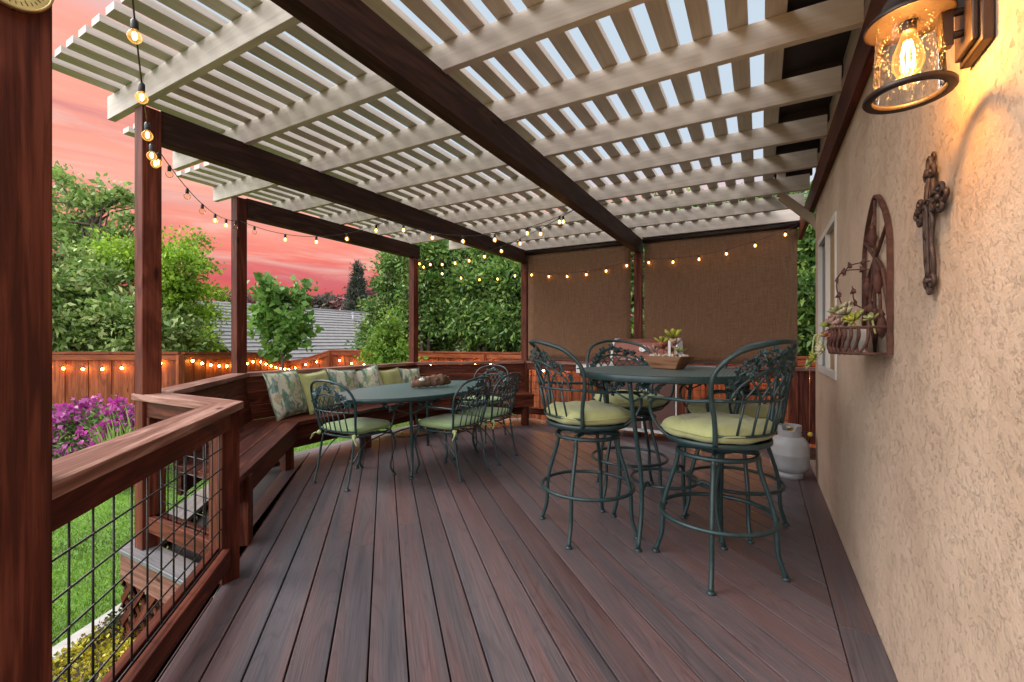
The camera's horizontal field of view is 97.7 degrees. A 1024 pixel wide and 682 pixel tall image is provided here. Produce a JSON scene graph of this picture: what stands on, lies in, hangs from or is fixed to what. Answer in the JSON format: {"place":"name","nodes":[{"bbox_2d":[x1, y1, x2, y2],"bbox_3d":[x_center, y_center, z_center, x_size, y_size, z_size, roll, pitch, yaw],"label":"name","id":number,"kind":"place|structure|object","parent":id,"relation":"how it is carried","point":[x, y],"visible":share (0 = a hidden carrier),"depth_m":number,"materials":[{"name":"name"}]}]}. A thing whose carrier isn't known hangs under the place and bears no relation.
{"place":"outdoors","nodes":[
{"label":"outdoors","id":0,"kind":"place"},
{"bbox_2d":[52,417,420,646],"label":"lawn","id":1,"kind":"structure","parent":0,"point":[56,623],"depth_m":3.62,"materials":[{"name":"green plant"}]},
{"bbox_2d":[52,393,134,459],"bbox_3d":[-5.726,1.162,5.642,2.809,1.168,1.582,0,0,-15],"label":"azalea bush","id":2,"kind":"object","parent":1,"relation":"on","point":[66,442],"visible":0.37,"depth_m":5.44,"materials":[{"name":"purple plant"}]},
{"bbox_2d":[53,392,133,446],"bbox_3d":[-5.063,1.167,5.660,0.886,1.147,0.832,0,0,-23],"label":"strap plant","id":3,"kind":"object","parent":1,"relation":"on","point":[86,421],"visible":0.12,"depth_m":5.52,"materials":[{"name":"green plant"}]},
{"bbox_2d":[73,422,133,449],"bbox_3d":[-4.553,1.333,5.103,0.780,0.814,0.769,0,0,29],"label":"strap plant","id":4,"kind":"object","parent":1,"relation":"on","point":[101,439],"visible":0.09,"depth_m":5.10,"materials":[{"name":"green plant"}]},
{"bbox_2d":[77,410,134,442],"bbox_3d":[-4.630,1.253,5.376,0.874,0.974,0.809,0,0,6],"label":"strap plant","id":5,"kind":"object","parent":1,"relation":"on","point":[120,431],"visible":0.09,"depth_m":5.21,"materials":[{"name":"green plant"}]},
{"bbox_2d":[79,406,133,438],"bbox_3d":[-4.669,1.238,5.490,0.905,1.004,0.761,0,0,9],"label":"strap plant","id":6,"kind":"object","parent":1,"relation":"on","point":[121,422],"visible":0.04,"depth_m":5.39,"materials":[{"name":"green plant"}]},
{"bbox_2d":[247,272,324,369],"bbox_3d":[-4.654,0.186,8.934,1.696,3.110,1.235,0,0,4],"label":"young tree","id":7,"kind":"object","parent":1,"relation":"on","point":[280,323],"visible":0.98,"depth_m":8.85,"materials":[{"name":"green plant"}]},
{"bbox_2d":[353,304,427,367],"bbox_3d":[-2.485,0.494,9.100,1.623,2.501,1.006,0,0,29],"label":"lime shrub","id":8,"kind":"object","parent":1,"relation":"on","point":[389,346],"visible":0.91,"depth_m":8.98,"materials":[{"name":"green plant"}]},
{"bbox_2d":[52,0,815,342],"label":"sky","id":9,"kind":"structure","parent":0,"point":[84,139],"materials":[{"name":"pink"}]},
{"bbox_2d":[52,343,832,681],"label":"ground","id":10,"kind":"structure","parent":0,"point":[812,463],"depth_m":2.49,"materials":[{"name":"soil"}]},
{"bbox_2d":[52,160,134,351],"bbox_3d":[-14.469,-1.776,15.239,5.244,8.035,3.414,0,0,29],"label":"broadleaf tree","id":11,"kind":"object","parent":10,"relation":"on","point":[71,227],"visible":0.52,"depth_m":14.93,"materials":[{"name":"green plant"}]},
{"bbox_2d":[52,601,141,669],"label":"kerb","id":12,"kind":"structure","parent":10,"relation":"on","point":[86,630],"depth_m":2.60,"materials":[{"name":"concrete"}]},
{"bbox_2d":[52,593,145,681],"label":"ground cover","id":13,"kind":"object","parent":10,"relation":"on","point":[76,647],"visible":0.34,"depth_m":2.38,"materials":[{"name":"yellow plant"}]},
{"bbox_2d":[52,240,224,351],"bbox_3d":[-9.374,-0.245,9.639,5.768,3.983,2.916,0,0,5],"label":"laurel shrub","id":14,"kind":"object","parent":10,"relation":"on","point":[92,311],"visible":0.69,"depth_m":9.29,"materials":[{"name":"green plant"}]},
{"bbox_2d":[72,220,230,351],"bbox_3d":[-8.379,-0.538,10.458,3.387,4.568,2.523,0,0,-14],"label":"maple tree","id":15,"kind":"object","parent":10,"relation":"on","point":[179,287],"visible":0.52,"depth_m":10.31,"materials":[{"name":"green plant"}]},
{"bbox_2d":[52,352,289,418],"bbox_3d":[-8.493,1.116,10.063,6.102,1.848,5.302,0,0,0],"label":"wood fence","id":16,"kind":"object","parent":10,"relation":"on","point":[74,380],"visible":0.3,"depth_m":7.47,"materials":[{"name":"brown wood"}]},
{"bbox_2d":[52,356,289,369],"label":"fence string lights","id":17,"kind":"object","parent":16,"relation":"attached to","point":[102,368],"visible":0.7,"depth_m":8.02,"materials":[{"name":"orange"}]},
{"bbox_2d":[214,289,248,301],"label":"skyline tree","id":18,"kind":"object","parent":10,"relation":"on","point":[228,299],"visible":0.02,"depth_m":39.70,"materials":[{"name":"brown plant"}]},
{"bbox_2d":[230,292,256,303],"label":"skyline tree","id":19,"kind":"object","parent":10,"relation":"on","point":[250,300],"visible":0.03,"depth_m":38.35,"materials":[{"name":"brown plant"}]},
{"bbox_2d":[183,300,373,359],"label":"neighbour house","id":20,"kind":"structure","parent":10,"relation":"on","point":[337,326],"depth_m":17.31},
{"bbox_2d":[291,293,319,307],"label":"skyline tree","id":21,"kind":"object","parent":10,"relation":"on","point":[312,296],"visible":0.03,"depth_m":38.85,"materials":[{"name":"brown plant"}]},
{"bbox_2d":[310,290,343,309],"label":"skyline tree","id":22,"kind":"object","parent":10,"relation":"on","point":[322,302],"visible":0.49,"depth_m":38.78,"materials":[{"name":"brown plant"}]},
{"bbox_2d":[327,294,346,309],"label":"skyline tree","id":23,"kind":"object","parent":10,"relation":"on","point":[339,304],"visible":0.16,"depth_m":38.33,"materials":[{"name":"brown plant"}]},
{"bbox_2d":[342,259,372,311],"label":"conifer tree","id":24,"kind":"object","parent":10,"relation":"on","point":[356,284],"visible":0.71,"depth_m":33.62,"materials":[{"name":"green plant"}]},
{"bbox_2d":[363,286,376,312],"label":"skyline tree","id":25,"kind":"object","parent":10,"relation":"on","point":[369,291],"visible":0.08,"depth_m":38.97,"materials":[{"name":"brown plant"}]},
{"bbox_2d":[366,274,391,313],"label":"skyline tree","id":26,"kind":"object","parent":10,"relation":"on","point":[374,292],"depth_m":38.79,"materials":[{"name":"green plant"}]},
{"bbox_2d":[344,250,432,350],"bbox_3d":[-3.538,-0.560,13.213,2.482,4.608,3.422,0,0,-35],"label":"hedge tree","id":27,"kind":"object","parent":10,"relation":"on","point":[387,270],"visible":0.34,"depth_m":12.87,"materials":[{"name":"green plant"}]},
{"bbox_2d":[385,239,470,350],"bbox_3d":[-2.249,-0.855,12.370,2.945,5.198,2.938,0,0,29],"label":"hedge tree","id":28,"kind":"object","parent":10,"relation":"on","point":[431,310],"visible":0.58,"depth_m":11.81,"materials":[{"name":"green plant"}]},
{"bbox_2d":[435,245,521,351],"bbox_3d":[-0.464,-0.833,11.379,3.316,5.158,2.627,0,0,29],"label":"hedge tree","id":29,"kind":"object","parent":10,"relation":"on","point":[485,313],"visible":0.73,"depth_m":10.68,"materials":[{"name":"green plant"}]},
{"bbox_2d":[118,418,897,681],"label":"deck","id":30,"kind":"structure","parent":10,"relation":"on","point":[433,570],"depth_m":2.30,"materials":[{"name":"brown wood"}]},
{"bbox_2d":[52,392,243,681],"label":"deck railing","id":31,"kind":"object","parent":30,"relation":"on","point":[176,428],"visible":0.96,"depth_m":1.66,"materials":[{"name":"brown wood"}]},
{"bbox_2d":[162,360,533,546],"bbox_3d":[-1.200,0.767,5.008,1.955,0.905,4.782,0,0,29],"label":"corner bench","id":32,"kind":"object","parent":30,"relation":"on","point":[268,443],"visible":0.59,"depth_m":4.26,"materials":[{"name":"brown wood"}]},
{"bbox_2d":[262,368,308,420],"bbox_3d":[-2.260,0.535,4.500,0.156,0.486,0.486,-18,-2,12],"label":"throw pillow","id":33,"kind":"object","parent":32,"relation":"on","point":[286,394],"visible":0.99,"depth_m":4.40,"materials":[{"name":"fabric"}]},
{"bbox_2d":[299,369,333,414],"bbox_3d":[-2.100,0.552,4.844,0.157,0.456,0.456,-16,0,12],"label":"throw pillow","id":34,"kind":"object","parent":32,"relation":"on","point":[307,379],"visible":0.66,"depth_m":4.72,"materials":[{"name":"green fabric"}]},
{"bbox_2d":[327,369,360,407],"bbox_3d":[-1.947,0.551,5.212,0.158,0.456,0.456,-17,-10,22],"label":"throw pillow","id":35,"kind":"object","parent":32,"relation":"on","point":[348,379],"visible":0.54,"depth_m":5.14,"materials":[{"name":"fabric"}]},
{"bbox_2d":[356,364,382,387],"bbox_3d":[-1.786,0.551,5.514,0.446,0.446,0.158,-18,-2,-45],"label":"throw pillow","id":36,"kind":"object","parent":32,"relation":"on","point":[368,376],"visible":0.46,"depth_m":5.50,"materials":[{"name":"fabric"}]},
{"bbox_2d":[379,367,401,384],"bbox_3d":[-1.583,0.571,5.856,0.157,0.416,0.416,-17,-5,26],"label":"throw pillow","id":37,"kind":"object","parent":32,"relation":"on","point":[391,376],"visible":0.45,"depth_m":5.79,"materials":[{"name":"green fabric"}]},
{"bbox_2d":[398,368,419,382],"bbox_3d":[-1.399,0.575,6.172,0.155,0.406,0.406,-18,-13,33],"label":"throw pillow","id":38,"kind":"object","parent":32,"relation":"on","point":[407,375],"visible":0.4,"depth_m":6.10,"materials":[{"name":"fabric"}]},
{"bbox_2d":[310,379,395,491],"bbox_3d":[-1.401,0.770,3.919,0.580,0.900,0.628,0,0,29],"label":"dining chair","id":39,"kind":"object","parent":30,"relation":"on","point":[355,426],"visible":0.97,"depth_m":3.77,"materials":[{"name":"metal"}]},
{"bbox_2d":[335,380,488,479],"bbox_3d":[-0.931,0.853,4.558,1.127,0.735,1.911,0,0,29],"label":"dining table","id":40,"kind":"object","parent":30,"relation":"on","point":[397,393],"visible":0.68,"depth_m":4.09,"materials":[{"name":"metal"}]},
{"bbox_2d":[410,374,450,387],"bbox_3d":[-0.838,0.415,4.633,0.450,0.132,0.181,0,0,-33],"label":"driftwood planter","id":41,"kind":"object","parent":40,"relation":"on","point":[435,380],"visible":1,"depth_m":4.58,"materials":[{"name":"brown wood"}]},
{"bbox_2d":[0,0,886,681],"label":"pergola","id":42,"kind":"object","parent":30,"relation":"on","point":[286,162],"visible":0.97,"depth_m":2.61,"materials":[{"name":"beige paint"}]},
{"bbox_2d":[0,0,53,13],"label":"dial thermometer","id":43,"kind":"object","parent":42,"relation":"attached to","point":[32,6],"visible":1,"depth_m":0.92,"materials":[{"name":"gold metal"}]},
{"bbox_2d":[126,0,800,280],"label":"string lights","id":44,"kind":"object","parent":42,"relation":"hanging from","point":[134,24],"visible":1,"depth_m":3.31,"materials":[{"name":"yellow"}]},
{"bbox_2d":[526,241,630,360],"bbox_3d":[0.938,-0.574,6.497,1.610,1.733,0.083,0,0,29],"label":"roller shade","id":45,"kind":"object","parent":42,"relation":"hanging from","point":[578,313],"visible":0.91,"depth_m":6.46,"materials":[{"name":"fabric"}]},
{"bbox_2d":[642,221,799,365],"bbox_3d":[2.546,-0.574,5.602,1.780,1.733,0.083,0,0,29],"label":"roller shade","id":46,"kind":"object","parent":42,"relation":"hanging from","point":[716,307],"visible":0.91,"depth_m":5.54,"materials":[{"name":"fabric"}]},
{"bbox_2d":[413,376,490,482],"bbox_3d":[-0.528,0.770,4.136,0.628,0.900,0.580,0,0,32],"label":"dining chair","id":47,"kind":"object","parent":30,"relation":"on","point":[451,421],"visible":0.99,"depth_m":4.01,"materials":[{"name":"metal"}]},
{"bbox_2d":[456,364,509,442],"bbox_3d":[-0.369,0.770,5.673,0.580,0.900,0.628,0,0,28],"label":"dining chair","id":48,"kind":"object","parent":30,"relation":"on","point":[501,373],"visible":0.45,"depth_m":5.77,"materials":[{"name":"metal"}]},
{"bbox_2d":[452,372,519,465],"bbox_3d":[-0.243,0.770,4.648,0.628,0.900,0.580,0,0,26],"label":"dining chair","id":49,"kind":"object","parent":30,"relation":"on","point":[492,413],"visible":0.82,"depth_m":4.51,"materials":[{"name":"metal"}]},
{"bbox_2d":[529,339,642,549],"bbox_3d":[0.449,0.607,2.892,0.690,1.226,0.615,0,0,-17],"label":"bar stool","id":50,"kind":"object","parent":30,"relation":"on","point":[582,417],"visible":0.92,"depth_m":2.72,"materials":[{"name":"metal"}]},
{"bbox_2d":[586,340,674,503],"bbox_3d":[0.938,0.607,3.648,0.615,1.226,0.690,0,0,-6],"label":"bar stool","id":51,"kind":"object","parent":30,"relation":"on","point":[644,413],"visible":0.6,"depth_m":3.54,"materials":[{"name":"metal"}]},
{"bbox_2d":[576,338,711,440],"bbox_3d":[1.708,0.596,5.681,1.720,1.247,0.571,0,0,29],"label":"gas grill","id":52,"kind":"object","parent":30,"relation":"on","point":[672,408],"visible":0.22,"depth_m":5.50,"materials":[{"name":"silver metal"}]},
{"bbox_2d":[613,381,640,427],"bbox_3d":[1.437,0.772,5.581,0.372,0.625,0.047,0,0,29],"label":"door","id":53,"kind":"structure","parent":52,"relation":"in","point":[634,385],"depth_m":5.56,"materials":[{"name":"metal"}]},
{"bbox_2d":[644,384,674,429],"bbox_3d":[1.767,0.772,5.397,0.372,0.625,0.047,0,0,29],"label":"door","id":54,"kind":"structure","parent":52,"relation":"in","point":[669,410],"depth_m":5.37,"materials":[{"name":"metal"}]},
{"bbox_2d":[580,365,759,552],"bbox_3d":[0.973,0.705,2.858,1.066,1.030,1.066,0,0,29],"label":"bar table","id":55,"kind":"object","parent":30,"relation":"on","point":[644,376],"visible":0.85,"depth_m":2.61,"materials":[{"name":"metal"}]},
{"bbox_2d":[642,328,694,368],"bbox_3d":[1.049,0.055,3.012,0.187,0.270,0.294,0,0,-39],"label":"succulent bowl","id":56,"kind":"object","parent":55,"relation":"on","point":[669,360],"visible":1,"depth_m":2.96,"materials":[{"name":"brown wood"}]},
{"bbox_2d":[526,361,815,443],"bbox_3d":[2.039,0.767,5.927,4.098,0.905,0.140,0,0,29],"label":"deck railing","id":57,"kind":"object","parent":30,"relation":"on","point":[798,405],"visible":0.16,"depth_m":5.18,"materials":[{"name":"brown wood"}]},
{"bbox_2d":[647,339,798,595],"bbox_3d":[1.135,0.607,2.398,0.615,1.226,0.692,0,0,-32],"label":"bar stool","id":58,"kind":"object","parent":30,"relation":"on","point":[715,433],"visible":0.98,"depth_m":2.23,"materials":[{"name":"metal"}]},
{"bbox_2d":[678,339,796,543],"bbox_3d":[1.528,0.607,3.021,0.705,1.226,0.637,0,0,-13],"label":"bar stool","id":59,"kind":"object","parent":30,"relation":"on","point":[750,409],"visible":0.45,"depth_m":2.95,"materials":[{"name":"metal"}]},
{"bbox_2d":[770,423,814,479],"bbox_3d":[2.508,0.989,4.012,0.342,0.462,0.311,0,0,9],"label":"gas cylinder","id":60,"kind":"object","parent":30,"relation":"on","point":[790,448],"visible":0.91,"depth_m":3.91,"materials":[{"name":"grey paint"}]},
{"bbox_2d":[288,350,815,447],"bbox_3d":[0.172,1.141,9.029,14.902,1.798,0.175,0,0,29],"label":"wood fence","id":61,"kind":"object","parent":10,"relation":"on","point":[330,360],"visible":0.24,"depth_m":9.06,"materials":[{"name":"brown wood"}]},
{"bbox_2d":[295,356,809,375],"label":"fence string lights","id":62,"kind":"object","parent":61,"relation":"attached to","point":[367,362],"visible":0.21,"depth_m":11.51,"materials":[{"name":"orange"}]},
{"bbox_2d":[509,213,643,351],"bbox_3d":[1.425,-0.794,10.466,4.141,5.100,2.861,0,0,29],"label":"hedge tree","id":63,"kind":"object","parent":10,"relation":"on","point":[632,305],"visible":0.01,"depth_m":10.31,"materials":[{"name":"green plant"}]},
{"bbox_2d":[611,182,800,338],"bbox_3d":[3.849,-0.821,9.012,3.850,5.144,2.713,0,0,29],"label":"hedge tree","id":64,"kind":"object","parent":10,"relation":"on","point":[632,286],"visible":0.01,"depth_m":9.10,"materials":[{"name":"green plant"}]},
{"bbox_2d":[774,180,815,355],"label":"hedge tree","id":65,"kind":"object","parent":10,"relation":"on","point":[806,291],"visible":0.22,"depth_m":7.72,"materials":[{"name":"green plant"}]},
{"bbox_2d":[774,0,1023,681],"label":"stucco house","id":66,"kind":"structure","parent":10,"relation":"on","point":[920,455],"depth_m":1.27,"materials":[{"name":"beige paint"}]},
{"bbox_2d":[818,211,836,379],"bbox_3d":[2.370,-0.290,3.339,0.050,1.098,1.018,0,0,29],"label":"window","id":67,"kind":"structure","parent":66,"relation":"in","point":[827,243],"depth_m":3.33,"materials":[{"name":"white glass"}]},
{"bbox_2d":[803,194,892,368],"bbox_3d":[1.424,-0.233,1.932,0.244,0.746,0.513,0,0,29],"label":"wall planter","id":68,"kind":"object","parent":66,"relation":"attached to","point":[846,339],"visible":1,"depth_m":1.83,"materials":[{"name":"metal"}]},
{"bbox_2d":[862,0,994,114],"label":"wall lantern","id":69,"kind":"object","parent":66,"relation":"attached to","point":[896,22],"depth_m":1.02,"materials":[{"name":"brown metal"}]},
{"bbox_2d":[913,151,949,294],"bbox_3d":[1.172,-0.328,1.259,0.028,0.402,0.275,0,0,29],"label":"wall cross","id":70,"kind":"object","parent":66,"relation":"attached to","point":[925,209],"depth_m":1.24,"materials":[{"name":"brown metal"}]}
]}

